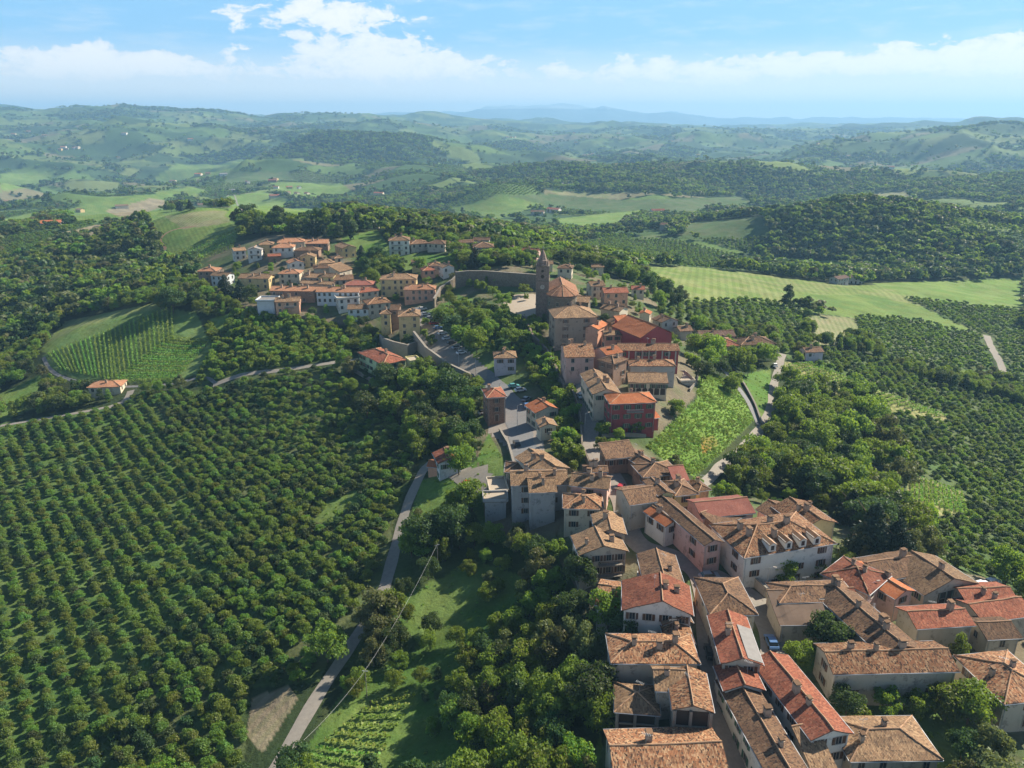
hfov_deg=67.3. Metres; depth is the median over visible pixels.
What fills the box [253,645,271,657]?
hazel tree
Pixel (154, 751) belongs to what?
hazel tree
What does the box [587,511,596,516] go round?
window
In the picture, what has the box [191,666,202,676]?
hazel tree
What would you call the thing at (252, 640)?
hazel tree
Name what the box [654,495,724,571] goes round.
house
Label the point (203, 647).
hazel tree
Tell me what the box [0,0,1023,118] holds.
sky
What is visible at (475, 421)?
broadleaf tree
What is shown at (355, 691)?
broadleaf tree
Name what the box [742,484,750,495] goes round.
slender tree
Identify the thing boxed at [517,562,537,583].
broadleaf tree
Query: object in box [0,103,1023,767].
ground
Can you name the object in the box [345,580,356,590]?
hazel tree
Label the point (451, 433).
broadleaf tree
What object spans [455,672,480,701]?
broadleaf tree
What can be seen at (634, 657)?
house
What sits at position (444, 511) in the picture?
broadleaf tree
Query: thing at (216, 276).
house
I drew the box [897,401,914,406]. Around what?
vine row
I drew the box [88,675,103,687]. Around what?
hazel tree
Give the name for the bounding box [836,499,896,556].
cedar tree
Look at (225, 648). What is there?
hazel tree
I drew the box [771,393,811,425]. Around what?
broadleaf tree
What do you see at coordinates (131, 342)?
vine row
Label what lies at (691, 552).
window
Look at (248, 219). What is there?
slender tree
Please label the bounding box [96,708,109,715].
hazel tree
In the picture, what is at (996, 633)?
house
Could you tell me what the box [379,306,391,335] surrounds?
house
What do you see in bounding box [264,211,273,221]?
slender tree
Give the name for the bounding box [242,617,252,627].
hazel tree
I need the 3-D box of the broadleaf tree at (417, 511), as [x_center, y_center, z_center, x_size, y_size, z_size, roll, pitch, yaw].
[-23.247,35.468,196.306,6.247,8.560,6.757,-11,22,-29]
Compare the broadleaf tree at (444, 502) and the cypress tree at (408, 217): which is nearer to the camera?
the broadleaf tree at (444, 502)
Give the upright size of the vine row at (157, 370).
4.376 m
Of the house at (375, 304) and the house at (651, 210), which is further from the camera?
the house at (651, 210)
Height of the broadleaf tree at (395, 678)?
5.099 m
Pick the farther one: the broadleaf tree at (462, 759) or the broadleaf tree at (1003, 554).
the broadleaf tree at (1003, 554)
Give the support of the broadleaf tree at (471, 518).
on the ground
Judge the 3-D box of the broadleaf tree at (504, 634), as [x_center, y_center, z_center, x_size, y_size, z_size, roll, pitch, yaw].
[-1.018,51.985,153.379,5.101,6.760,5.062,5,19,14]
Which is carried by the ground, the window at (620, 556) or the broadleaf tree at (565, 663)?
the broadleaf tree at (565, 663)
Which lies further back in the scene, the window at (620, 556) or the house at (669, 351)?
the house at (669, 351)
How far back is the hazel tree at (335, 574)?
186.31 m
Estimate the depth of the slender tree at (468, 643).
152.20 m
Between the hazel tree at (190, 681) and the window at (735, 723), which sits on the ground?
the hazel tree at (190, 681)
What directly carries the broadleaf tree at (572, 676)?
on the ground
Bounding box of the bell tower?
[535,250,549,317]
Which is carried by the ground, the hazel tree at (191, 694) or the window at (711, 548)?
the hazel tree at (191, 694)
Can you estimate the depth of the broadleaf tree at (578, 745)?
118.67 m
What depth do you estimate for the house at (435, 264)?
403.46 m
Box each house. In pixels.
[36,220,63,229]
[86,379,127,398]
[114,204,128,208]
[197,264,221,285]
[210,269,234,286]
[231,245,246,261]
[237,272,274,290]
[247,245,263,262]
[255,296,279,315]
[259,239,274,255]
[267,253,280,262]
[268,179,276,182]
[268,194,279,199]
[269,283,316,302]
[272,242,295,258]
[274,293,301,315]
[277,237,305,248]
[277,268,303,284]
[285,257,304,269]
[293,244,321,259]
[300,251,316,267]
[300,278,336,285]
[301,269,319,279]
[305,238,329,252]
[313,264,328,272]
[315,283,361,305]
[317,271,338,280]
[318,257,334,264]
[327,262,352,274]
[329,253,343,262]
[333,273,353,285]
[334,242,356,258]
[334,295,359,313]
[345,277,376,286]
[347,301,368,321]
[357,347,405,379]
[359,286,379,303]
[362,295,391,319]
[379,271,417,296]
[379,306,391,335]
[388,233,409,255]
[389,304,401,330]
[397,307,420,342]
[403,282,436,304]
[405,355,418,368]
[409,238,427,252]
[411,257,420,273]
[420,265,435,278]
[426,239,449,251]
[426,260,440,274]
[426,459,436,476]
[432,446,460,480]
[438,261,453,278]
[457,239,474,250]
[472,240,494,249]
[473,237,490,242]
[481,383,506,425]
[482,490,507,523]
[486,476,508,503]
[493,347,517,376]
[504,460,522,488]
[509,463,568,522]
[511,245,540,262]
[514,448,569,469]
[524,397,559,428]
[527,472,557,529]
[531,210,543,215]
[535,416,557,440]
[546,207,561,212]
[548,301,597,350]
[549,260,552,271]
[557,263,573,278]
[560,339,594,384]
[562,489,603,536]
[569,467,612,509]
[570,525,628,590]
[577,295,591,306]
[579,368,620,420]
[582,458,608,475]
[584,320,608,346]
[586,279,605,298]
[590,263,603,275]
[590,509,626,540]
[594,344,623,369]
[594,579,620,633]
[597,353,628,386]
[598,439,634,473]
[599,300,627,318]
[601,285,628,306]
[601,328,622,346]
[603,388,657,437]
[603,726,728,767]
[605,631,700,692]
[606,317,614,329]
[611,314,673,342]
[613,313,625,322]
[613,681,660,727]
[614,484,658,530]
[615,440,655,476]
[616,338,679,373]
[621,571,693,632]
[627,355,676,387]
[627,369,668,400]
[630,457,671,484]
[631,283,644,299]
[636,547,684,582]
[639,307,651,321]
[642,476,675,496]
[643,503,673,546]
[650,209,664,211]
[650,666,685,719]
[652,314,678,332]
[654,411,660,430]
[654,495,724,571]
[659,619,696,644]
[660,222,667,229]
[660,616,693,625]
[661,474,698,509]
[667,464,689,481]
[668,665,714,727]
[674,323,693,340]
[676,370,695,386]
[685,494,755,523]
[688,475,711,497]
[693,576,758,634]
[695,328,735,337]
[700,510,746,529]
[706,608,764,675]
[709,511,837,587]
[712,660,766,710]
[714,679,807,767]
[719,334,741,358]
[733,333,776,360]
[755,499,779,516]
[758,650,853,767]
[765,574,848,605]
[766,589,838,644]
[771,496,837,538]
[791,723,836,767]
[798,344,823,361]
[813,637,960,705]
[820,555,891,607]
[823,586,916,648]
[829,275,849,284]
[840,715,943,767]
[848,274,863,283]
[850,547,918,581]
[858,561,915,621]
[895,599,976,649]
[899,550,979,604]
[952,591,1023,638]
[953,582,1014,600]
[953,649,1023,731]
[968,616,1022,654]
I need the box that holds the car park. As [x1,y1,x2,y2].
[419,313,486,380]
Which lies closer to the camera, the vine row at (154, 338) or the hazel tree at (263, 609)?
the hazel tree at (263, 609)
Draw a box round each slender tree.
[234,213,245,228]
[235,220,245,227]
[242,210,256,225]
[251,209,261,221]
[252,216,264,236]
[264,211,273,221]
[265,219,272,232]
[270,205,284,217]
[283,216,298,235]
[288,218,301,236]
[302,218,310,234]
[311,207,322,231]
[317,207,330,222]
[327,222,336,238]
[332,224,343,236]
[340,214,355,231]
[347,221,358,238]
[360,257,371,273]
[361,753,381,767]
[420,688,429,701]
[430,539,442,561]
[433,666,442,680]
[438,537,450,561]
[464,641,475,667]
[504,677,526,716]
[551,605,565,627]
[662,279,673,302]
[742,468,760,495]
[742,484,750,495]
[780,284,794,306]
[852,464,869,481]
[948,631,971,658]
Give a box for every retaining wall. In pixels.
[354,370,370,379]
[379,334,416,357]
[413,331,473,377]
[433,276,454,307]
[455,270,549,287]
[499,427,514,460]
[524,315,565,388]
[556,378,589,464]
[732,368,762,424]
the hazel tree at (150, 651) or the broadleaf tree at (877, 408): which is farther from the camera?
the broadleaf tree at (877, 408)
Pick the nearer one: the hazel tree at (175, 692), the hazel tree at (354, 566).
the hazel tree at (175, 692)
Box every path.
[0,406,104,426]
[42,356,215,387]
[108,390,133,407]
[160,226,195,249]
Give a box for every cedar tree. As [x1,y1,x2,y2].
[175,201,184,210]
[184,200,195,209]
[217,275,233,295]
[229,279,250,300]
[355,245,364,260]
[465,247,483,268]
[831,489,864,527]
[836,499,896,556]
[873,517,917,553]
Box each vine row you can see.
[48,351,61,369]
[52,349,66,370]
[56,348,70,371]
[61,346,73,372]
[66,344,78,371]
[70,343,81,373]
[75,340,85,375]
[79,339,89,374]
[84,337,93,375]
[88,335,97,376]
[93,335,101,377]
[98,332,105,378]
[102,330,109,378]
[107,329,113,379]
[109,328,116,378]
[113,326,120,374]
[113,378,173,381]
[114,375,176,378]
[117,373,180,376]
[118,324,125,371]
[121,371,182,373]
[123,323,129,369]
[123,369,183,371]
[127,321,134,366]
[127,366,185,369]
[130,364,188,367]
[132,319,138,363]
[133,362,189,364]
[136,359,192,363]
[137,317,142,360]
[140,357,194,360]
[142,316,147,356]
[142,354,195,358]
[146,315,151,354]
[147,352,197,356]
[149,349,198,354]
[152,312,156,351]
[153,347,201,351]
[156,311,160,347]
[156,345,203,349]
[159,342,204,346]
[161,309,164,344]
[162,340,206,344]
[165,308,169,341]
[165,337,208,342]
[169,335,210,339]
[170,305,173,336]
[175,230,235,253]
[176,229,234,253]
[188,233,234,251]
[193,233,236,249]
[197,235,235,251]
[200,248,230,261]
[202,241,234,254]
[203,244,233,258]
[311,750,363,766]
[312,761,333,767]
[315,744,380,757]
[324,737,386,749]
[334,728,390,738]
[342,721,397,728]
[351,713,404,719]
[361,702,409,711]
[370,692,415,704]
[788,361,812,365]
[793,363,817,367]
[800,365,824,371]
[805,367,829,374]
[829,374,845,379]
[830,376,851,381]
[882,393,893,397]
[885,396,900,400]
[889,398,907,404]
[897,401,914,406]
[904,403,921,408]
[910,473,914,498]
[912,406,927,409]
[913,475,918,499]
[919,408,934,412]
[919,476,923,501]
[924,476,928,502]
[926,411,941,413]
[928,479,933,503]
[933,480,938,506]
[938,482,943,507]
[941,484,948,508]
[946,485,953,511]
[951,487,958,511]
[956,488,963,512]
[960,490,967,513]
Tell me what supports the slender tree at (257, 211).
on the ground
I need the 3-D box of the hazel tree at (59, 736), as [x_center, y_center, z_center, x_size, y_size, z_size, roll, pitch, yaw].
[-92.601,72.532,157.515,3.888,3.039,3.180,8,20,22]
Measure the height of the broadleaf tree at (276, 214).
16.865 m
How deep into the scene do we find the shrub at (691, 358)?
285.68 m
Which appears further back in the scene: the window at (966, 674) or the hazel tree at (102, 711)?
the hazel tree at (102, 711)
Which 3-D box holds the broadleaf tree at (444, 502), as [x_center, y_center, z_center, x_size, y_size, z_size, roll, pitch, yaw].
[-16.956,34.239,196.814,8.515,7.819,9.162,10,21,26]
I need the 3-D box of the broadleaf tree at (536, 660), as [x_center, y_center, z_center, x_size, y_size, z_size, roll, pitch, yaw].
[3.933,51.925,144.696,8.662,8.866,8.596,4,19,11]
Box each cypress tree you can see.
[310,219,318,236]
[319,225,326,238]
[332,214,341,225]
[339,209,345,231]
[345,221,352,239]
[354,214,360,231]
[406,214,410,235]
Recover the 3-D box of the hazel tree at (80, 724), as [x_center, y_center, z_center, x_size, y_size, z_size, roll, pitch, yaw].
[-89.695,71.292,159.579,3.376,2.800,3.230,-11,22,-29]
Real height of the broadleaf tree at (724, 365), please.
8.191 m
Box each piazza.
[488,423,544,450]
[503,294,535,315]
[752,598,777,639]
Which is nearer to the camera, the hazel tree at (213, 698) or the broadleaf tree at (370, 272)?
the hazel tree at (213, 698)
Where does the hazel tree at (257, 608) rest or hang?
on the ground
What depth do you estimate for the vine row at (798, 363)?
336.96 m
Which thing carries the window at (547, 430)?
in the house at (546, 427)
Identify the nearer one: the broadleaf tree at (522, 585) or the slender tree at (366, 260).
the broadleaf tree at (522, 585)
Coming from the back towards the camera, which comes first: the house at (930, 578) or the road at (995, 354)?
the road at (995, 354)
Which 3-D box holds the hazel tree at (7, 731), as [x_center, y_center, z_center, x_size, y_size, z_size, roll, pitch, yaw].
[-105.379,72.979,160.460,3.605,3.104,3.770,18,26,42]
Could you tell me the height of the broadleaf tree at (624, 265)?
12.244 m
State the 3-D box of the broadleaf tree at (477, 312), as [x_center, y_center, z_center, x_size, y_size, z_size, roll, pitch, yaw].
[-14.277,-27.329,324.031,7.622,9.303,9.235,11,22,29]
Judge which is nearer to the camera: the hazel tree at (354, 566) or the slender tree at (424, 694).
the slender tree at (424, 694)
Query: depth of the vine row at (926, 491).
247.11 m
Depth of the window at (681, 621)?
137.89 m
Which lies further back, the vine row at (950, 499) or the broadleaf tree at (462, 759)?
the vine row at (950, 499)
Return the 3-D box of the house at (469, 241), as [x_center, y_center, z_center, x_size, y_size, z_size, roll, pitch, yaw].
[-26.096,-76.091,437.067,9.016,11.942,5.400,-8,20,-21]
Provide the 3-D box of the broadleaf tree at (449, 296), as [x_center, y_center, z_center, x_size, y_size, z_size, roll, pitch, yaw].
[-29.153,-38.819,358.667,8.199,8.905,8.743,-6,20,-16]
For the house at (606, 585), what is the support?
on the ground
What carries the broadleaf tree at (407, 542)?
on the ground
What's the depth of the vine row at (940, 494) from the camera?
245.86 m
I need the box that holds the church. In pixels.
[546,277,581,319]
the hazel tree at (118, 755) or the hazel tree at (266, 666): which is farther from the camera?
the hazel tree at (266, 666)
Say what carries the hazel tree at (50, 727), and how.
on the ground
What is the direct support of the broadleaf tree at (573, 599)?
on the ground
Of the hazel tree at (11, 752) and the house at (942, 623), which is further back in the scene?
the hazel tree at (11, 752)
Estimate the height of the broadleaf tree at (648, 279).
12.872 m
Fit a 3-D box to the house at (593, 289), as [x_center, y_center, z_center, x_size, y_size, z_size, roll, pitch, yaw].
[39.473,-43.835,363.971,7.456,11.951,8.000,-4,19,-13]
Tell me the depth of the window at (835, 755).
114.88 m
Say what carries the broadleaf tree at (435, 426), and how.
on the ground
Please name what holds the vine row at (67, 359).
on the ground
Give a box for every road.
[213,355,437,386]
[269,459,433,767]
[415,306,537,460]
[425,468,492,483]
[576,382,745,767]
[691,567,786,654]
[701,353,785,485]
[719,366,760,426]
[983,335,1006,371]
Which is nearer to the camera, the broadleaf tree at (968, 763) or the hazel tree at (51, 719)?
the broadleaf tree at (968, 763)
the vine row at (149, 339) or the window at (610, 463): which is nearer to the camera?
the window at (610, 463)
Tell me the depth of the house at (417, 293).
374.85 m
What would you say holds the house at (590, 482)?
on the ground
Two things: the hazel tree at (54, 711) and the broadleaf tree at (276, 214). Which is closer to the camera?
the hazel tree at (54, 711)
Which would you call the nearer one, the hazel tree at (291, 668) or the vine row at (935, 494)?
the hazel tree at (291, 668)
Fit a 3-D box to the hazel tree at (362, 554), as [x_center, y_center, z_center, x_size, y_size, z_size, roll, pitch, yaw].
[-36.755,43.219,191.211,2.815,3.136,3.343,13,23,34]
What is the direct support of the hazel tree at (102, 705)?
on the ground
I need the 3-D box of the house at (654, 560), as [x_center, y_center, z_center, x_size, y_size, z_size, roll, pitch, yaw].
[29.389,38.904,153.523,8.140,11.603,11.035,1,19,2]
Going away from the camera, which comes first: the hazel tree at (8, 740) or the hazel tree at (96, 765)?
the hazel tree at (96, 765)
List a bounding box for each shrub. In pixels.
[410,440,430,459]
[425,333,437,344]
[593,436,606,447]
[594,421,610,434]
[630,422,644,431]
[684,352,700,364]
[794,350,803,360]
[812,306,825,313]
[849,703,872,715]
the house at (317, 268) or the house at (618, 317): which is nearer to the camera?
the house at (618, 317)
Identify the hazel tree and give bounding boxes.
[0,718,11,729]
[0,726,15,742]
[1,721,14,729]
[1,741,15,752]
[2,738,14,745]
[4,756,21,766]
[4,760,21,767]
[6,747,20,760]
[22,705,36,714]
[22,714,32,720]
[22,718,33,728]
[22,737,41,748]
[25,724,39,731]
[25,730,42,740]
[28,756,48,766]
[31,742,43,752]
[33,749,45,757]
[40,696,55,706]
[43,700,60,711]
[45,715,57,723]
[45,722,57,731]
[46,708,58,717]
[51,724,69,735]
[52,731,71,744]
[54,750,69,763]
[57,738,70,749]
[58,746,71,752]
[58,753,75,766]
[60,686,76,695]
[65,704,77,716]
[68,694,84,705]
[69,689,80,699]
[70,712,89,728]
[71,720,88,735]
[72,704,89,714]
[77,735,97,749]
[78,740,101,755]
[79,730,92,736]
[86,756,104,767]
[87,688,98,696]
[87,750,103,759]
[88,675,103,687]
[88,761,101,767]
[90,693,102,701]
[93,696,106,705]
[96,701,107,709]
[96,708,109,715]
[97,714,107,722]
[102,661,120,672]
[102,669,119,680]
[107,731,120,742]
[107,740,122,750]
[109,750,128,762]
[110,689,130,702]
[110,745,121,755]
[111,675,129,689]
[113,683,129,692]
[118,736,132,745]
[120,695,132,704]
[120,704,132,717]
[120,754,139,766]
[121,744,134,756]
[126,664,142,678]
[126,674,150,689]
[127,712,140,720]
[128,658,137,665]
[129,703,141,716]
[131,714,150,730]
[131,729,150,744]
[136,687,153,701]
[137,681,152,692]
[137,738,159,758]
[138,671,148,676]
[139,733,157,744]
[140,698,155,710]
[140,702,157,715]
[147,646,161,656]
[148,748,166,764]
[149,649,166,659]
[149,662,162,676]
[149,713,169,731]
[150,656,163,664]
[151,752,168,762]
[152,668,170,683]
[153,720,168,734]
[154,708,168,716]
[155,685,173,697]
[156,673,171,686]
[161,657,179,672]
[161,726,178,741]
[162,651,179,661]
[164,635,175,645]
[165,690,180,699]
[165,693,183,708]
[165,742,179,756]
[166,733,182,745]
[167,639,177,650]
[167,660,183,673]
[169,701,187,715]
[171,744,189,761]
[172,664,188,680]
[172,751,194,766]
[175,641,192,655]
[176,677,198,689]
[176,715,193,726]
[177,670,193,683]
[178,728,192,737]
[178,761,195,767]
[180,685,200,695]
[181,650,197,664]
[181,729,200,743]
[182,686,202,702]
[183,645,193,653]
[185,657,201,672]
[185,737,198,754]
[190,736,214,755]
[191,628,202,639]
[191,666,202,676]
[192,701,202,714]
[194,633,203,644]
[195,643,211,656]
[195,665,213,677]
[196,703,210,715]
[197,634,211,644]
[197,755,217,767]
[199,672,212,685]
[200,711,211,725]
[201,649,216,661]
[201,712,226,728]
[203,617,218,628]
[204,678,218,691]
[207,622,221,632]
[207,657,223,666]
[207,728,226,743]
[209,628,221,644]
[209,692,229,708]
[209,762,223,767]
[210,720,228,732]
[211,697,231,712]
[213,633,226,648]
[215,739,232,752]
[217,609,232,620]
[217,745,234,759]
[219,643,235,654]
[220,639,230,646]
[220,669,238,682]
[221,617,239,632]
[224,645,241,658]
[224,706,236,718]
[225,675,248,692]
[226,674,240,688]
[226,714,243,724]
[226,748,242,767]
[227,650,243,666]
[228,622,244,637]
[228,722,245,735]
[231,689,248,702]
[232,630,246,640]
[235,727,248,741]
[236,630,255,646]
[236,762,251,767]
[237,601,248,610]
[237,699,249,712]
[238,613,251,622]
[238,658,250,668]
[240,666,253,678]
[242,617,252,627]
[243,637,259,649]
[243,673,258,683]
[245,644,257,657]
[246,618,263,629]
[250,599,260,607]
[251,625,263,635]
[253,604,262,611]
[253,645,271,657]
[255,661,275,674]
[257,656,271,665]
[258,630,276,645]
[259,606,269,615]
[259,626,274,633]
[262,588,273,600]
[262,665,279,677]
[263,606,276,618]
[265,637,279,649]
[265,668,283,686]
[266,590,286,600]
[271,615,292,628]
[272,648,285,658]
[273,593,289,607]
[274,626,285,638]
[274,654,288,664]
[276,605,286,613]
[278,628,293,637]
[281,657,293,670]
[282,587,292,595]
[284,608,301,620]
[284,634,299,645]
[285,662,301,674]
[287,592,305,604]
[288,668,306,681]
[291,618,311,631]
[294,614,310,623]
[297,622,312,635]
[298,579,310,592]
[298,595,309,604]
[299,646,311,655]
[299,652,316,669]
[302,583,316,592]
[302,599,317,610]
[305,587,320,600]
[305,609,323,623]
[306,606,315,614]
[314,591,332,605]
[315,611,331,622]
[316,576,333,588]
[318,596,332,605]
[322,603,336,613]
[323,561,336,573]
[324,583,336,590]
[330,570,339,579]
[331,585,340,592]
[331,604,347,617]
[334,585,352,598]
[338,572,349,581]
[339,591,353,602]
[340,576,352,584]
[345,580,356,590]
[346,598,359,607]
[347,560,358,566]
[350,564,363,569]
[350,567,366,582]
[353,583,364,593]
[356,551,367,558]
[359,568,372,582]
[360,553,375,565]
[364,559,381,569]
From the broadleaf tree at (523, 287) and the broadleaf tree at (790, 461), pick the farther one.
the broadleaf tree at (523, 287)
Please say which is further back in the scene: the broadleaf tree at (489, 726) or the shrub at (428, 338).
the shrub at (428, 338)
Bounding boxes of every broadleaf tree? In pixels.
[133,759,147,767]
[138,756,176,767]
[166,203,175,211]
[186,289,206,303]
[234,203,256,212]
[241,283,258,297]
[269,210,283,232]
[273,740,314,767]
[276,752,316,767]
[302,617,349,662]
[339,675,350,688]
[342,377,358,392]
[344,676,364,697]
[348,390,380,419]
[350,585,402,631]
[350,666,371,687]
[358,614,388,645]
[358,634,386,665]
[359,268,380,282]
[366,244,389,257]
[371,361,396,381]
[374,261,391,272]
[375,588,406,616]
[378,389,409,415]
[378,623,410,651]
[383,668,405,688]
[387,649,408,668]
[393,576,414,593]
[397,367,423,385]
[397,523,426,557]
[398,603,415,621]
[399,757,423,767]
[401,511,446,547]
[409,257,426,268]
[411,434,428,448]
[411,666,431,683]
[412,508,426,515]
[412,534,440,556]
[416,556,441,579]
[418,628,436,650]
[419,369,444,385]
[420,611,443,633]
[423,760,445,767]
[429,367,469,394]
[429,419,446,433]
[429,426,449,446]
[430,504,470,541]
[431,500,458,512]
[432,303,453,316]
[436,690,459,716]
[439,696,474,731]
[440,290,457,305]
[440,415,464,434]
[441,314,461,328]
[442,442,475,474]
[444,489,466,505]
[444,666,469,694]
[445,526,472,548]
[445,625,465,643]
[445,747,492,767]
[447,429,463,445]
[447,505,468,519]
[450,324,472,345]
[451,423,478,446]
[451,507,474,524]
[452,432,476,446]
[452,477,489,511]
[454,641,481,673]
[454,711,485,747]
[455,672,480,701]
[455,685,485,722]
[456,303,473,321]
[457,745,478,766]
[458,559,477,575]
[462,418,485,437]
[463,522,485,545]
[465,627,486,643]
[466,548,480,561]
[466,760,497,767]
[467,308,487,325]
[470,440,484,452]
[470,746,512,767]
[473,633,493,657]
[474,663,515,707]
[474,680,505,714]
[475,643,508,673]
[476,581,497,601]
[476,705,514,749]
[477,318,499,340]
[478,547,492,563]
[480,521,505,545]
[481,570,495,582]
[486,611,519,635]
[487,286,500,293]
[487,576,505,591]
[489,725,516,758]
[491,639,514,666]
[492,312,511,324]
[493,554,512,570]
[496,629,514,645]
[499,323,522,346]
[500,605,529,632]
[502,527,522,552]
[502,637,533,670]
[503,729,556,767]
[506,661,548,698]
[508,246,522,261]
[509,522,526,533]
[509,636,553,671]
[509,716,552,752]
[511,532,531,553]
[512,622,542,641]
[513,698,549,729]
[514,579,540,600]
[514,592,540,617]
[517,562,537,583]
[517,585,554,615]
[518,283,532,294]
[518,743,573,767]
[521,546,555,576]
[522,533,549,559]
[523,252,535,264]
[523,672,550,703]
[528,618,555,647]
[531,566,566,595]
[532,624,577,668]
[532,709,569,751]
[533,679,578,730]
[534,601,564,625]
[544,670,589,714]
[545,538,567,557]
[551,588,592,624]
[552,654,587,684]
[554,614,581,652]
[555,730,596,767]
[556,249,571,260]
[561,550,600,589]
[563,659,620,708]
[564,662,598,695]
[568,619,605,661]
[571,250,589,264]
[572,753,596,767]
[576,690,614,733]
[583,252,603,265]
[586,586,620,624]
[599,257,617,272]
[607,260,629,278]
[607,438,619,441]
[607,611,638,632]
[613,427,624,438]
[626,267,639,282]
[640,271,660,293]
[651,290,669,302]
[668,454,682,464]
[669,292,685,307]
[691,361,715,383]
[710,479,730,496]
[712,357,731,375]
[721,483,742,495]
[723,374,742,389]
[723,450,750,464]
[723,456,760,489]
[725,451,765,484]
[727,371,742,382]
[734,443,765,453]
[739,364,756,376]
[749,463,774,489]
[751,452,776,469]
[754,446,779,470]
[755,488,769,502]
[762,452,789,482]
[768,450,795,485]
[770,497,782,501]
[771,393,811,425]
[774,559,798,580]
[776,444,802,455]
[779,446,824,494]
[780,487,797,498]
[782,639,814,667]
[783,378,816,397]
[788,461,840,496]
[797,418,842,451]
[797,455,853,501]
[799,298,817,309]
[801,448,843,463]
[802,609,856,649]
[809,490,829,509]
[810,565,826,577]
[815,451,854,497]
[822,498,841,513]
[825,408,875,439]
[827,682,867,715]
[832,478,882,511]
[835,546,856,558]
[843,495,897,523]
[850,460,878,481]
[853,394,891,419]
[857,544,875,556]
[858,478,900,491]
[860,413,908,445]
[860,478,904,500]
[870,475,878,480]
[872,487,917,524]
[872,685,905,714]
[879,513,892,534]
[894,499,935,532]
[899,505,942,538]
[901,687,935,720]
[906,528,926,552]
[918,525,949,556]
[922,680,974,724]
[923,501,938,525]
[944,677,1009,724]
[945,727,983,759]
[945,758,981,767]
[964,715,1016,765]
[972,745,1023,767]
[989,544,1023,584]
[1012,571,1023,597]
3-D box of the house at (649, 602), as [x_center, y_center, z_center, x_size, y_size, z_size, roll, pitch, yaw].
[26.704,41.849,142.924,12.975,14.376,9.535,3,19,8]
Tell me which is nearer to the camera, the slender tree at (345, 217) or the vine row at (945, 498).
the vine row at (945, 498)
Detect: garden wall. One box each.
[602,433,645,437]
[689,376,697,391]
[754,576,798,597]
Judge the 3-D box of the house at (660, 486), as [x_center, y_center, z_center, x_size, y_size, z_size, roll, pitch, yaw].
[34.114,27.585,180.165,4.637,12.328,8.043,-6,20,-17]
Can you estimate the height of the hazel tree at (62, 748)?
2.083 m
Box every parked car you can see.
[437,330,447,334]
[446,340,456,344]
[508,383,519,387]
[513,440,520,446]
[514,387,526,391]
[521,396,531,401]
[698,570,720,576]
[704,643,712,660]
[763,634,779,650]
[984,577,1001,582]
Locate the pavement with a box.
[458,464,487,492]
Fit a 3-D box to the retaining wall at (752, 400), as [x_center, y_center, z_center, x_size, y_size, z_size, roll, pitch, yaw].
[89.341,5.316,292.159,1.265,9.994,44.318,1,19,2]
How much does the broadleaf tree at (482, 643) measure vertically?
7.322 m
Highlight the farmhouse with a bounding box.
[75,208,84,212]
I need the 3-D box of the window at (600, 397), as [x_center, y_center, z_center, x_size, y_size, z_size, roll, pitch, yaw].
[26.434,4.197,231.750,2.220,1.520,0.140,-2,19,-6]
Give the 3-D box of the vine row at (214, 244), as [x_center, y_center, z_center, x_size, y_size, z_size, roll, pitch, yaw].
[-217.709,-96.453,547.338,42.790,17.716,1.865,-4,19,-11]
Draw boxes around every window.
[441,464,448,469]
[493,407,499,411]
[521,497,528,502]
[521,508,528,513]
[522,487,528,492]
[545,428,551,432]
[569,510,578,515]
[569,521,577,526]
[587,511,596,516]
[592,555,602,561]
[593,567,601,573]
[596,395,602,399]
[603,566,612,572]
[604,554,613,560]
[607,460,614,465]
[612,405,619,409]
[612,414,618,419]
[614,565,624,571]
[615,553,624,559]
[617,459,624,464]
[623,414,630,418]
[623,423,629,427]
[624,405,630,409]
[626,612,637,619]
[634,414,641,418]
[635,404,641,408]
[642,613,654,620]
[645,413,652,417]
[645,422,651,426]
[646,404,653,408]
[647,516,653,524]
[656,523,662,531]
[659,615,671,621]
[669,525,673,532]
[676,616,688,623]
[681,496,690,502]
[689,547,694,557]
[690,535,695,545]
[706,557,715,564]
[708,545,717,551]
[718,690,723,702]
[726,704,731,718]
[731,561,736,571]
[732,548,737,559]
[733,732,738,749]
[734,721,740,733]
[741,749,747,765]
[743,736,749,751]
[744,666,757,672]
[749,570,759,576]
[750,557,760,564]
[764,683,771,696]
[775,697,783,712]
[785,727,793,742]
[787,713,795,724]
[796,562,803,568]
[816,559,825,565]
[817,547,826,553]
[819,672,824,685]
[821,658,827,671]
[831,751,842,759]
[832,736,845,744]
[857,763,865,767]
[877,591,885,601]
[879,763,887,767]
[899,595,906,603]
[911,592,920,600]
[922,762,930,767]
[961,667,971,678]
[972,629,978,639]
[998,640,1005,647]
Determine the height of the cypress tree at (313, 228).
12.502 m
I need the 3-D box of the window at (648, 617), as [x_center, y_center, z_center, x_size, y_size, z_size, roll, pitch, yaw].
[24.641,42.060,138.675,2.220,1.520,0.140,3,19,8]
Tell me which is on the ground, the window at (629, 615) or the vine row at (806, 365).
the vine row at (806, 365)
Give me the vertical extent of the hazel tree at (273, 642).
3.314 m

